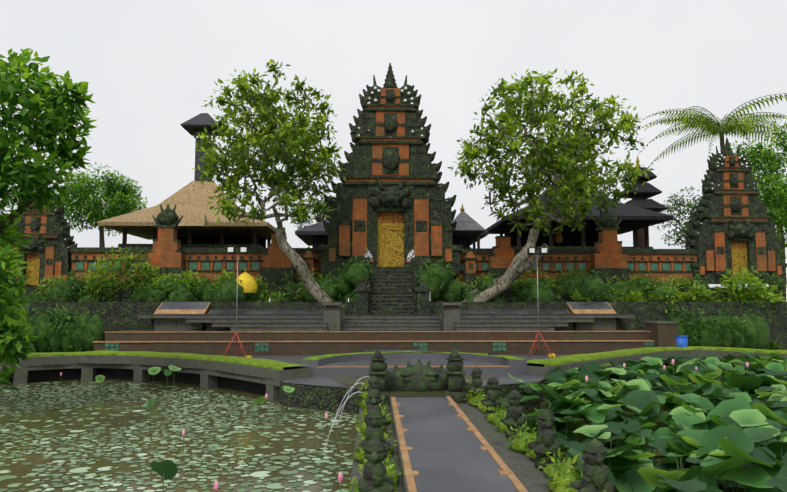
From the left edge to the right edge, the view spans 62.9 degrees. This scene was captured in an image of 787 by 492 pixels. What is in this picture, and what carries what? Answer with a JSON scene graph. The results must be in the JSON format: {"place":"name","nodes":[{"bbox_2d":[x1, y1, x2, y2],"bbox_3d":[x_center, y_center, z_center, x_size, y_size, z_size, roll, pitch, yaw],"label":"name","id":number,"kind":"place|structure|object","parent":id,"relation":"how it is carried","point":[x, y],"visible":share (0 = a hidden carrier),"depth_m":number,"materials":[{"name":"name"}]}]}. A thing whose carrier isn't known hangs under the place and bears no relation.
{"place":"outdoors","nodes":[
{"label":"outdoors","id":0,"kind":"place"},
{"bbox_2d":[94,302,677,355],"bbox_3d":[-0.355,4.158,33.446,26.838,2.440,8.300,0,-5,-2],"label":"stage","id":1,"kind":"object","parent":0,"point":[662,335],"depth_m":30.26,"materials":[{"name":"grey stone"}]},
{"bbox_2d":[92,302,653,342],"bbox_3d":[-0.306,3.653,31.413,26.906,1.846,3.280,0,-5,-2],"label":"stage edge","id":2,"kind":"object","parent":1,"relation":"attached to","point":[203,311],"visible":0.4,"depth_m":30.21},
{"bbox_2d":[137,302,611,351],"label":"stage paving","id":3,"kind":"structure","parent":1,"relation":"attached to","point":[203,305],"depth_m":32.30,"materials":[{"name":"grey stone"}]},
{"bbox_2d":[105,342,654,350],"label":"stage tiles","id":4,"kind":"object","parent":1,"relation":"attached to","point":[415,344],"visible":0.79,"depth_m":29.75,"materials":[{"name":"tile"}]},
{"bbox_2d":[97,355,682,396],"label":"plaza","id":5,"kind":"structure","parent":0,"point":[331,382],"depth_m":20.59,"materials":[{"name":"grey concrete"}]},
{"bbox_2d":[223,247,554,357],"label":"floodlight stands","id":6,"kind":"object","parent":5,"relation":"on","point":[244,250],"visible":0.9,"depth_m":28.78,"materials":[{"name":"metal"}]},
{"bbox_2d":[315,348,496,356],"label":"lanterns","id":7,"kind":"object","parent":5,"relation":"on","point":[458,350],"visible":0.38,"depth_m":23.37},
{"bbox_2d":[300,352,526,375],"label":"plaza pavement","id":8,"kind":"structure","parent":5,"relation":"on","point":[518,367],"depth_m":22.38,"materials":[{"name":"grey concrete"}]},
{"bbox_2d":[302,351,525,359],"bbox_3d":[0.628,3.974,23.466,7.600,0.031,3.800,0,-5,-2],"label":"grass strip","id":9,"kind":"object","parent":8,"relation":"on","point":[317,357],"visible":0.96,"depth_m":23.61,"materials":[{"name":"green plant"}]},
{"bbox_2d":[317,366,510,367],"bbox_3d":[0.685,4.046,21.599,6.500,0.025,0.150,0,-5,-2],"label":"step","id":10,"kind":"object","parent":8,"relation":"on","point":[405,366],"visible":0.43,"depth_m":21.52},
{"bbox_2d":[327,375,500,395],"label":"platform","id":11,"kind":"structure","parent":5,"relation":"on","point":[349,380],"depth_m":19.24,"materials":[{"name":"stone"}]},
{"bbox_2d":[367,348,469,403],"bbox_3d":[0.714,3.532,17.657,2.892,1.492,1.506,0,-5,-2],"label":"stone carving","id":12,"kind":"object","parent":5,"relation":"on","point":[420,377],"visible":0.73,"depth_m":17.43,"materials":[{"name":"stone"}]},
{"bbox_2d":[295,219,487,280],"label":"roof","id":13,"kind":"structure","parent":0,"point":[315,235],"depth_m":46.86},
{"bbox_2d":[0,374,784,491],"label":"water","id":14,"kind":"structure","parent":0,"point":[18,470],"depth_m":14.94,"materials":[{"name":"green liquid"}]},
{"bbox_2d":[1,368,265,394],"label":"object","id":15,"kind":"object","parent":14,"relation":"in","point":[160,376],"visible":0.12,"depth_m":25.41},
{"bbox_2d":[0,381,358,491],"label":"lily pads","id":16,"kind":"object","parent":14,"relation":"on","point":[262,474],"visible":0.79,"depth_m":13.87,"materials":[{"name":"green plant"}]},
{"bbox_2d":[323,376,367,452],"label":"jets","id":17,"kind":"object","parent":14,"relation":"on","point":[342,409],"visible":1,"depth_m":14.49,"materials":[{"name":"grey"}]},
{"bbox_2d":[10,352,786,491],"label":"lotus","id":18,"kind":"object","parent":14,"relation":"on","point":[723,441],"depth_m":12.97,"materials":[{"name":"green plant"}]},
{"bbox_2d":[349,396,580,491],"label":"walkway","id":19,"kind":"structure","parent":14,"relation":"in","point":[447,444],"depth_m":10.61,"materials":[{"name":"grey concrete"}]},
{"bbox_2d":[358,367,613,491],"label":"stone statues","id":20,"kind":"object","parent":19,"relation":"on","point":[375,445],"visible":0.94,"depth_m":10.12,"materials":[{"name":"stone"}]},
{"bbox_2d":[608,362,778,380],"bbox_3d":[12.727,5.252,25.758,16.900,0.700,6.826,1,-5,-7],"label":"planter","id":21,"kind":"object","parent":14,"relation":"in","point":[613,376],"visible":0.02,"depth_m":27.53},
{"bbox_2d":[0,0,786,301],"label":"sky","id":22,"kind":"structure","parent":0,"point":[150,66],"materials":[{"name":"white"}]},
{"bbox_2d":[5,349,786,397],"bbox_3d":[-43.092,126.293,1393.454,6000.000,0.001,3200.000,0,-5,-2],"label":"ground","id":23,"kind":"structure","parent":0,"point":[386,396],"depth_m":19.74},
{"bbox_2d":[0,181,69,230],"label":"tree leaves","id":24,"kind":"object","parent":23,"relation":"on","point":[11,197],"depth_m":57.49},
{"bbox_2d":[0,48,96,395],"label":"tree","id":25,"kind":"object","parent":23,"relation":"on","point":[29,177],"depth_m":18.07,"materials":[{"name":"green plant"}]},
{"bbox_2d":[78,192,104,246],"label":"tree trunk","id":26,"kind":"object","parent":23,"relation":"on","point":[101,239],"visible":0.12,"depth_m":55.23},
{"bbox_2d":[55,162,147,236],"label":"tree","id":27,"kind":"object","parent":26,"relation":"attached to","point":[119,199],"visible":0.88,"depth_m":54.35,"materials":[{"name":"green plant"}]},
{"bbox_2d":[0,355,312,400],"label":"walkway","id":28,"kind":"structure","parent":23,"relation":"on","point":[88,365],"depth_m":24.68,"materials":[{"name":"grey concrete"}]},
{"bbox_2d":[16,350,305,369],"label":"planter grass","id":29,"kind":"structure","parent":28,"relation":"on","point":[271,364],"depth_m":24.83,"materials":[{"name":"green plant"}]},
{"bbox_2d":[118,244,264,247],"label":"pavilion base","id":30,"kind":"object","parent":23,"relation":"on","point":[199,245],"visible":0.14,"depth_m":44.22,"materials":[{"name":"stone"}]},
{"bbox_2d":[122,228,270,243],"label":"pavilion column","id":31,"kind":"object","parent":30,"relation":"on","point":[124,239],"visible":0.23,"depth_m":44.47,"materials":[{"name":"brown wood"}]},
{"bbox_2d":[97,181,286,239],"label":"pavilion roof","id":32,"kind":"object","parent":31,"relation":"on","point":[191,197],"visible":0.69,"depth_m":45.58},
{"bbox_2d":[177,214,210,228],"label":"thatch","id":33,"kind":"object","parent":32,"relation":"on","point":[193,221],"visible":0.64,"depth_m":42.57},
{"bbox_2d":[194,129,214,180],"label":"tower","id":34,"kind":"structure","parent":30,"relation":"on","point":[198,173],"depth_m":51.62,"materials":[{"name":"grey stone"}]},
{"bbox_2d":[180,113,222,135],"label":"tower roof","id":35,"kind":"structure","parent":34,"relation":"on","point":[200,121],"depth_m":51.46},
{"bbox_2d":[177,237,265,247],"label":"pavilion opening","id":36,"kind":"object","parent":30,"relation":"on","point":[261,241],"visible":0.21,"depth_m":50.38,"materials":[{"name":"black"}]},
{"bbox_2d":[313,205,325,221],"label":"tree trunk","id":37,"kind":"object","parent":23,"relation":"on","point":[318,218],"visible":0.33,"depth_m":59.89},
{"bbox_2d":[288,194,335,229],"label":"tree","id":38,"kind":"object","parent":37,"relation":"attached to","point":[321,210],"visible":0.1,"depth_m":59.18,"materials":[{"name":"green plant"}]},
{"bbox_2d":[0,256,782,373],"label":"shrubs","id":39,"kind":"object","parent":23,"relation":"on","point":[772,345],"visible":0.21,"depth_m":34.95,"materials":[{"name":"green plant"}]},
{"bbox_2d":[16,303,772,352],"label":"hedges","id":40,"kind":"object","parent":23,"relation":"on","point":[758,329],"visible":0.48,"depth_m":30.61,"materials":[{"name":"green plant"}]},
{"bbox_2d":[2,257,786,348],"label":"terrace stone","id":41,"kind":"object","parent":23,"relation":"on","point":[125,317],"visible":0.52,"depth_m":33.68,"materials":[{"name":"grey stone"}]},
{"bbox_2d":[144,204,186,286],"bbox_3d":[-13.100,0.495,37.188,2.200,5.891,0.900,0,-5,-2],"label":"stone ornament","id":42,"kind":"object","parent":41,"relation":"on","point":[167,217],"depth_m":37.04,"materials":[{"name":"stone"}]},
{"bbox_2d":[147,228,184,267],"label":"pier","id":43,"kind":"structure","parent":42,"relation":"on","point":[164,253],"depth_m":36.84,"materials":[{"name":"brick"}]},
{"bbox_2d":[70,247,320,286],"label":"boundary wall","id":44,"kind":"structure","parent":41,"relation":"on","point":[134,250],"depth_m":37.40,"materials":[{"name":"brown brick"}]},
{"bbox_2d":[2,191,77,286],"bbox_3d":[-20.816,-0.786,37.717,4.680,6.642,1.711,0,-5,-2],"label":"gate stone","id":45,"kind":"object","parent":44,"relation":"on","point":[56,223],"visible":0.44,"depth_m":37.23,"materials":[{"name":"grey stone"}]},
{"bbox_2d":[25,254,39,284],"bbox_3d":[-20.808,1.364,37.271,0.888,1.800,0.132,0,-5,-2],"label":"golden door","id":46,"kind":"structure","parent":45,"relation":"attached to","point":[33,269],"depth_m":37.23,"materials":[{"name":"gold metal"}]},
{"bbox_2d":[6,193,66,281],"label":"brick panels","id":47,"kind":"object","parent":45,"relation":"attached to","point":[49,269],"visible":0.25,"depth_m":37.11,"materials":[{"name":"orange brick"}]},
{"bbox_2d":[71,253,326,280],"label":"brick wall","id":48,"kind":"structure","parent":44,"relation":"on","point":[317,266],"depth_m":37.49,"materials":[{"name":"orange brick"}]},
{"bbox_2d":[76,262,293,269],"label":"tile wall","id":49,"kind":"structure","parent":48,"relation":"attached to","point":[193,265],"depth_m":37.50,"materials":[{"name":"teal tile"}]},
{"bbox_2d":[236,267,257,292],"bbox_3d":[-7.874,2.304,34.128,1.320,2.364,1.287,0,-5,-2],"label":"umbrella","id":50,"kind":"object","parent":41,"relation":"on","point":[251,286],"visible":0.75,"depth_m":33.72,"materials":[{"name":"fabric"}]},
{"bbox_2d":[191,59,346,301],"bbox_3d":[-6.545,-2.989,34.066,8.052,13.954,7.546,0,-5,-2],"label":"frangipani","id":51,"kind":"object","parent":41,"relation":"on","point":[285,136],"depth_m":33.28,"materials":[{"name":"green plant"}]},
{"bbox_2d":[260,232,294,286],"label":"trim","id":52,"kind":"structure","parent":41,"relation":"on","point":[275,275],"depth_m":36.83,"materials":[{"name":"stone"}]},
{"bbox_2d":[263,234,292,267],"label":"pier","id":53,"kind":"structure","parent":52,"relation":"on","point":[275,257],"depth_m":36.97,"materials":[{"name":"brick"}]},
{"bbox_2d":[301,247,315,277],"bbox_3d":[-4.886,1.383,37.015,0.750,2.700,0.750,0,-5,-2],"label":"shrine","id":54,"kind":"object","parent":41,"relation":"on","point":[308,264],"visible":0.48,"depth_m":36.72,"materials":[{"name":"stone"}]},
{"bbox_2d":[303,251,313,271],"bbox_3d":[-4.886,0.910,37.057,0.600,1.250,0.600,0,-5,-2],"label":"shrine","id":55,"kind":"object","parent":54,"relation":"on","point":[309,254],"visible":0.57,"depth_m":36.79,"materials":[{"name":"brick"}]},
{"bbox_2d":[21,255,716,302],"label":"shrubs","id":56,"kind":"object","parent":41,"relation":"on","point":[331,292],"visible":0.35,"depth_m":34.40,"materials":[{"name":"green plant"}]},
{"bbox_2d":[364,249,415,266],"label":"guardian statues","id":57,"kind":"object","parent":41,"relation":"on","point":[408,260],"visible":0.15,"depth_m":36.70,"materials":[{"name":"stone"}]},
{"bbox_2d":[318,63,462,275],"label":"gate","id":58,"kind":"structure","parent":41,"relation":"on","point":[390,196],"depth_m":37.13,"materials":[{"name":"grey stone"}]},
{"bbox_2d":[377,212,403,266],"bbox_3d":[-0.176,-0.356,37.320,1.574,3.192,0.234,0,-5,-2],"label":"golden door","id":59,"kind":"structure","parent":58,"relation":"in","point":[390,244],"depth_m":37.25,"materials":[{"name":"gold metal"}]},
{"bbox_2d":[377,212,403,222],"bbox_3d":[-0.177,-1.636,37.466,1.574,0.617,0.170,0,-5,-2],"label":"door lattice","id":60,"kind":"object","parent":59,"relation":"attached to","point":[391,218],"visible":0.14,"depth_m":37.38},
{"bbox_2d":[370,270,413,303],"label":"stair treads","id":61,"kind":"object","parent":41,"relation":"on","point":[391,284],"visible":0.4,"depth_m":34.62,"materials":[{"name":"stone"}]},
{"bbox_2d":[60,248,786,314],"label":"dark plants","id":62,"kind":"object","parent":41,"relation":"on","point":[146,271],"visible":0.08,"depth_m":35.40,"materials":[{"name":"green plant"}]},
{"bbox_2d":[451,232,479,277],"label":"pavilion posts","id":63,"kind":"object","parent":41,"relation":"on","point":[478,241],"depth_m":41.77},
{"bbox_2d":[451,212,485,235],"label":"roof","id":64,"kind":"structure","parent":63,"relation":"on","point":[467,225],"depth_m":41.87,"materials":[{"name":"tile"}]},
{"bbox_2d":[463,247,476,286],"bbox_3d":[4.440,1.409,37.306,0.750,2.700,0.750,0,-5,-2],"label":"shrine","id":65,"kind":"object","parent":41,"relation":"on","point":[471,277],"visible":0.69,"depth_m":36.93,"materials":[{"name":"stone"}]},
{"bbox_2d":[465,251,475,272],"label":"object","id":66,"kind":"object","parent":65,"relation":"on","point":[469,254],"visible":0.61,"depth_m":37.07,"materials":[{"name":"brick"}]},
{"bbox_2d":[486,236,520,285],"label":"trim","id":67,"kind":"structure","parent":41,"relation":"on","point":[499,272],"depth_m":37.26,"materials":[{"name":"stone"}]},
{"bbox_2d":[489,238,514,267],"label":"pier","id":68,"kind":"structure","parent":67,"relation":"attached to","point":[504,256],"depth_m":37.43,"materials":[{"name":"brick"}]},
{"bbox_2d":[447,68,653,301],"bbox_3d":[8.252,-2.847,34.503,10.760,13.312,8.407,0,-5,-2],"label":"frangipani","id":69,"kind":"object","parent":41,"relation":"on","point":[551,145],"depth_m":33.68,"materials":[{"name":"green plant"}]},
{"bbox_2d":[460,248,697,287],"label":"stone wall","id":70,"kind":"structure","parent":41,"relation":"on","point":[587,251],"depth_m":38.18,"materials":[{"name":"orange brick"}]},
{"bbox_2d":[453,254,696,281],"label":"brick wall","id":71,"kind":"structure","parent":70,"relation":"on","point":[588,264],"depth_m":38.22,"materials":[{"name":"orange brick"}]},
{"bbox_2d":[460,263,691,270],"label":"tile wall","id":72,"kind":"structure","parent":71,"relation":"attached to","point":[641,266],"depth_m":38.23,"materials":[{"name":"teal tile"}]},
{"bbox_2d":[589,207,630,286],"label":"trim","id":73,"kind":"structure","parent":41,"relation":"on","point":[607,220],"depth_m":37.69,"materials":[{"name":"stone"}]},
{"bbox_2d":[591,230,626,267],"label":"pier","id":74,"kind":"structure","parent":73,"relation":"attached to","point":[610,254],"depth_m":37.63,"materials":[{"name":"brick"}]},
{"bbox_2d":[344,379,604,491],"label":"border plants","id":75,"kind":"object","parent":23,"relation":"on","point":[567,462],"visible":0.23,"depth_m":11.05,"materials":[{"name":"green plant"}]},
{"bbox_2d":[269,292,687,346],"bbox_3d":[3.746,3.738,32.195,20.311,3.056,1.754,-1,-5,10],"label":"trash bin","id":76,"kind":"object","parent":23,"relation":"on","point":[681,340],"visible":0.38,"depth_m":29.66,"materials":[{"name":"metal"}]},
{"bbox_2d":[515,246,652,248],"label":"pavilion base","id":77,"kind":"object","parent":23,"relation":"on","point":[564,247],"visible":0.14,"depth_m":45.01,"materials":[{"name":"stone"}]},
{"bbox_2d":[504,231,598,246],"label":"pavilion wall","id":78,"kind":"structure","parent":77,"relation":"on","point":[573,238],"depth_m":51.21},
{"bbox_2d":[555,224,562,242],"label":"gold statue","id":79,"kind":"object","parent":77,"relation":"on","point":[558,238],"visible":0.88,"depth_m":46.34,"materials":[{"name":"gold metal"}]},
{"bbox_2d":[500,222,648,246],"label":"pavilion columns","id":80,"kind":"structure","parent":77,"relation":"on","point":[646,230],"depth_m":45.33,"materials":[{"name":"brown wood"}]},
{"bbox_2d":[486,182,673,233],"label":"pavilion roof","id":81,"kind":"object","parent":80,"relation":"on","point":[634,218],"visible":0.33,"depth_m":45.54,"materials":[{"name":"black"}]},
{"bbox_2d":[619,167,667,211],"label":"pagoda roof","id":82,"kind":"structure","parent":77,"relation":"on","point":[649,190],"depth_m":50.04,"materials":[{"name":"black"}]},
{"bbox_2d":[527,350,786,392],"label":"curb","id":83,"kind":"structure","parent":23,"relation":"on","point":[537,369],"depth_m":25.93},
{"bbox_2d":[527,346,786,366],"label":"planter grass","id":84,"kind":"structure","parent":83,"relation":"on","point":[580,358],"depth_m":26.60,"materials":[{"name":"green plant"}]},
{"bbox_2d":[668,208,692,234],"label":"tree trunk","id":85,"kind":"object","parent":23,"relation":"on","point":[688,222],"visible":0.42,"depth_m":58.98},
{"bbox_2d":[652,186,702,248],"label":"tree leaves","id":86,"kind":"object","parent":85,"relation":"attached to","point":[679,212],"visible":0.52,"depth_m":59.88,"materials":[{"name":"green plant"}]},
{"bbox_2d":[729,120,786,301],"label":"tree leaves","id":87,"kind":"object","parent":23,"relation":"on","point":[754,155],"depth_m":46.06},
{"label":"tree trunk","id":88,"kind":"object","parent":23,"relation":"on","visible":0},
{"bbox_2d":[754,172,786,261],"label":"tree leaves","id":89,"kind":"object","parent":88,"relation":"on","point":[780,193],"visible":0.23,"depth_m":40.35,"materials":[{"name":"green plant"}]},
{"bbox_2d":[279,379,547,413],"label":"bank wall","id":90,"kind":"structure","parent":0,"point":[317,397],"depth_m":18.89,"materials":[{"name":"stone"}]},
{"bbox_2d":[83,245,786,315],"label":"shrubs","id":91,"kind":"object","parent":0,"point":[703,293],"visible":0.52,"depth_m":34.57,"materials":[{"name":"green plant"}]},
{"bbox_2d":[631,179,646,246],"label":"meru shaft","id":92,"kind":"object","parent":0,"point":[638,238],"depth_m":50.43,"materials":[{"name":"brown wood"}]},
{"bbox_2d":[636,93,786,166],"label":"palm","id":93,"kind":"object","parent":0,"point":[747,124],"depth_m":51.28,"materials":[{"name":"green plant"}]},
{"bbox_2d":[685,137,786,283],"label":"gate stone","id":94,"kind":"object","parent":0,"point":[700,237],"visible":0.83,"depth_m":38.46,"materials":[{"name":"grey stone"}]},
{"bbox_2d":[701,155,754,223],"bbox_3d":[20.589,-2.577,38.909,4.823,5.977,0.074,0,-5,-2],"label":"carved ornament","id":95,"kind":"object","parent":94,"relation":"attached to","point":[722,164],"visible":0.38,"depth_m":39.11,"materials":[{"name":"stone"}]},
{"bbox_2d":[731,241,745,244],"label":"lintel","id":96,"kind":"structure","parent":94,"relation":"attached to","point":[739,242],"depth_m":38.56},
{"bbox_2d":[731,241,747,276],"bbox_3d":[20.592,0.828,38.509,1.102,2.233,0.164,0,-5,-2],"label":"door","id":97,"kind":"structure","parent":94,"relation":"attached to","point":[739,257],"depth_m":38.47,"materials":[{"name":"gold metal"}]},
{"bbox_2d":[699,156,781,274],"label":"brick panels","id":98,"kind":"object","parent":94,"relation":"attached to","point":[764,264],"visible":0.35,"depth_m":38.27,"materials":[{"name":"orange brick"}]}
]}

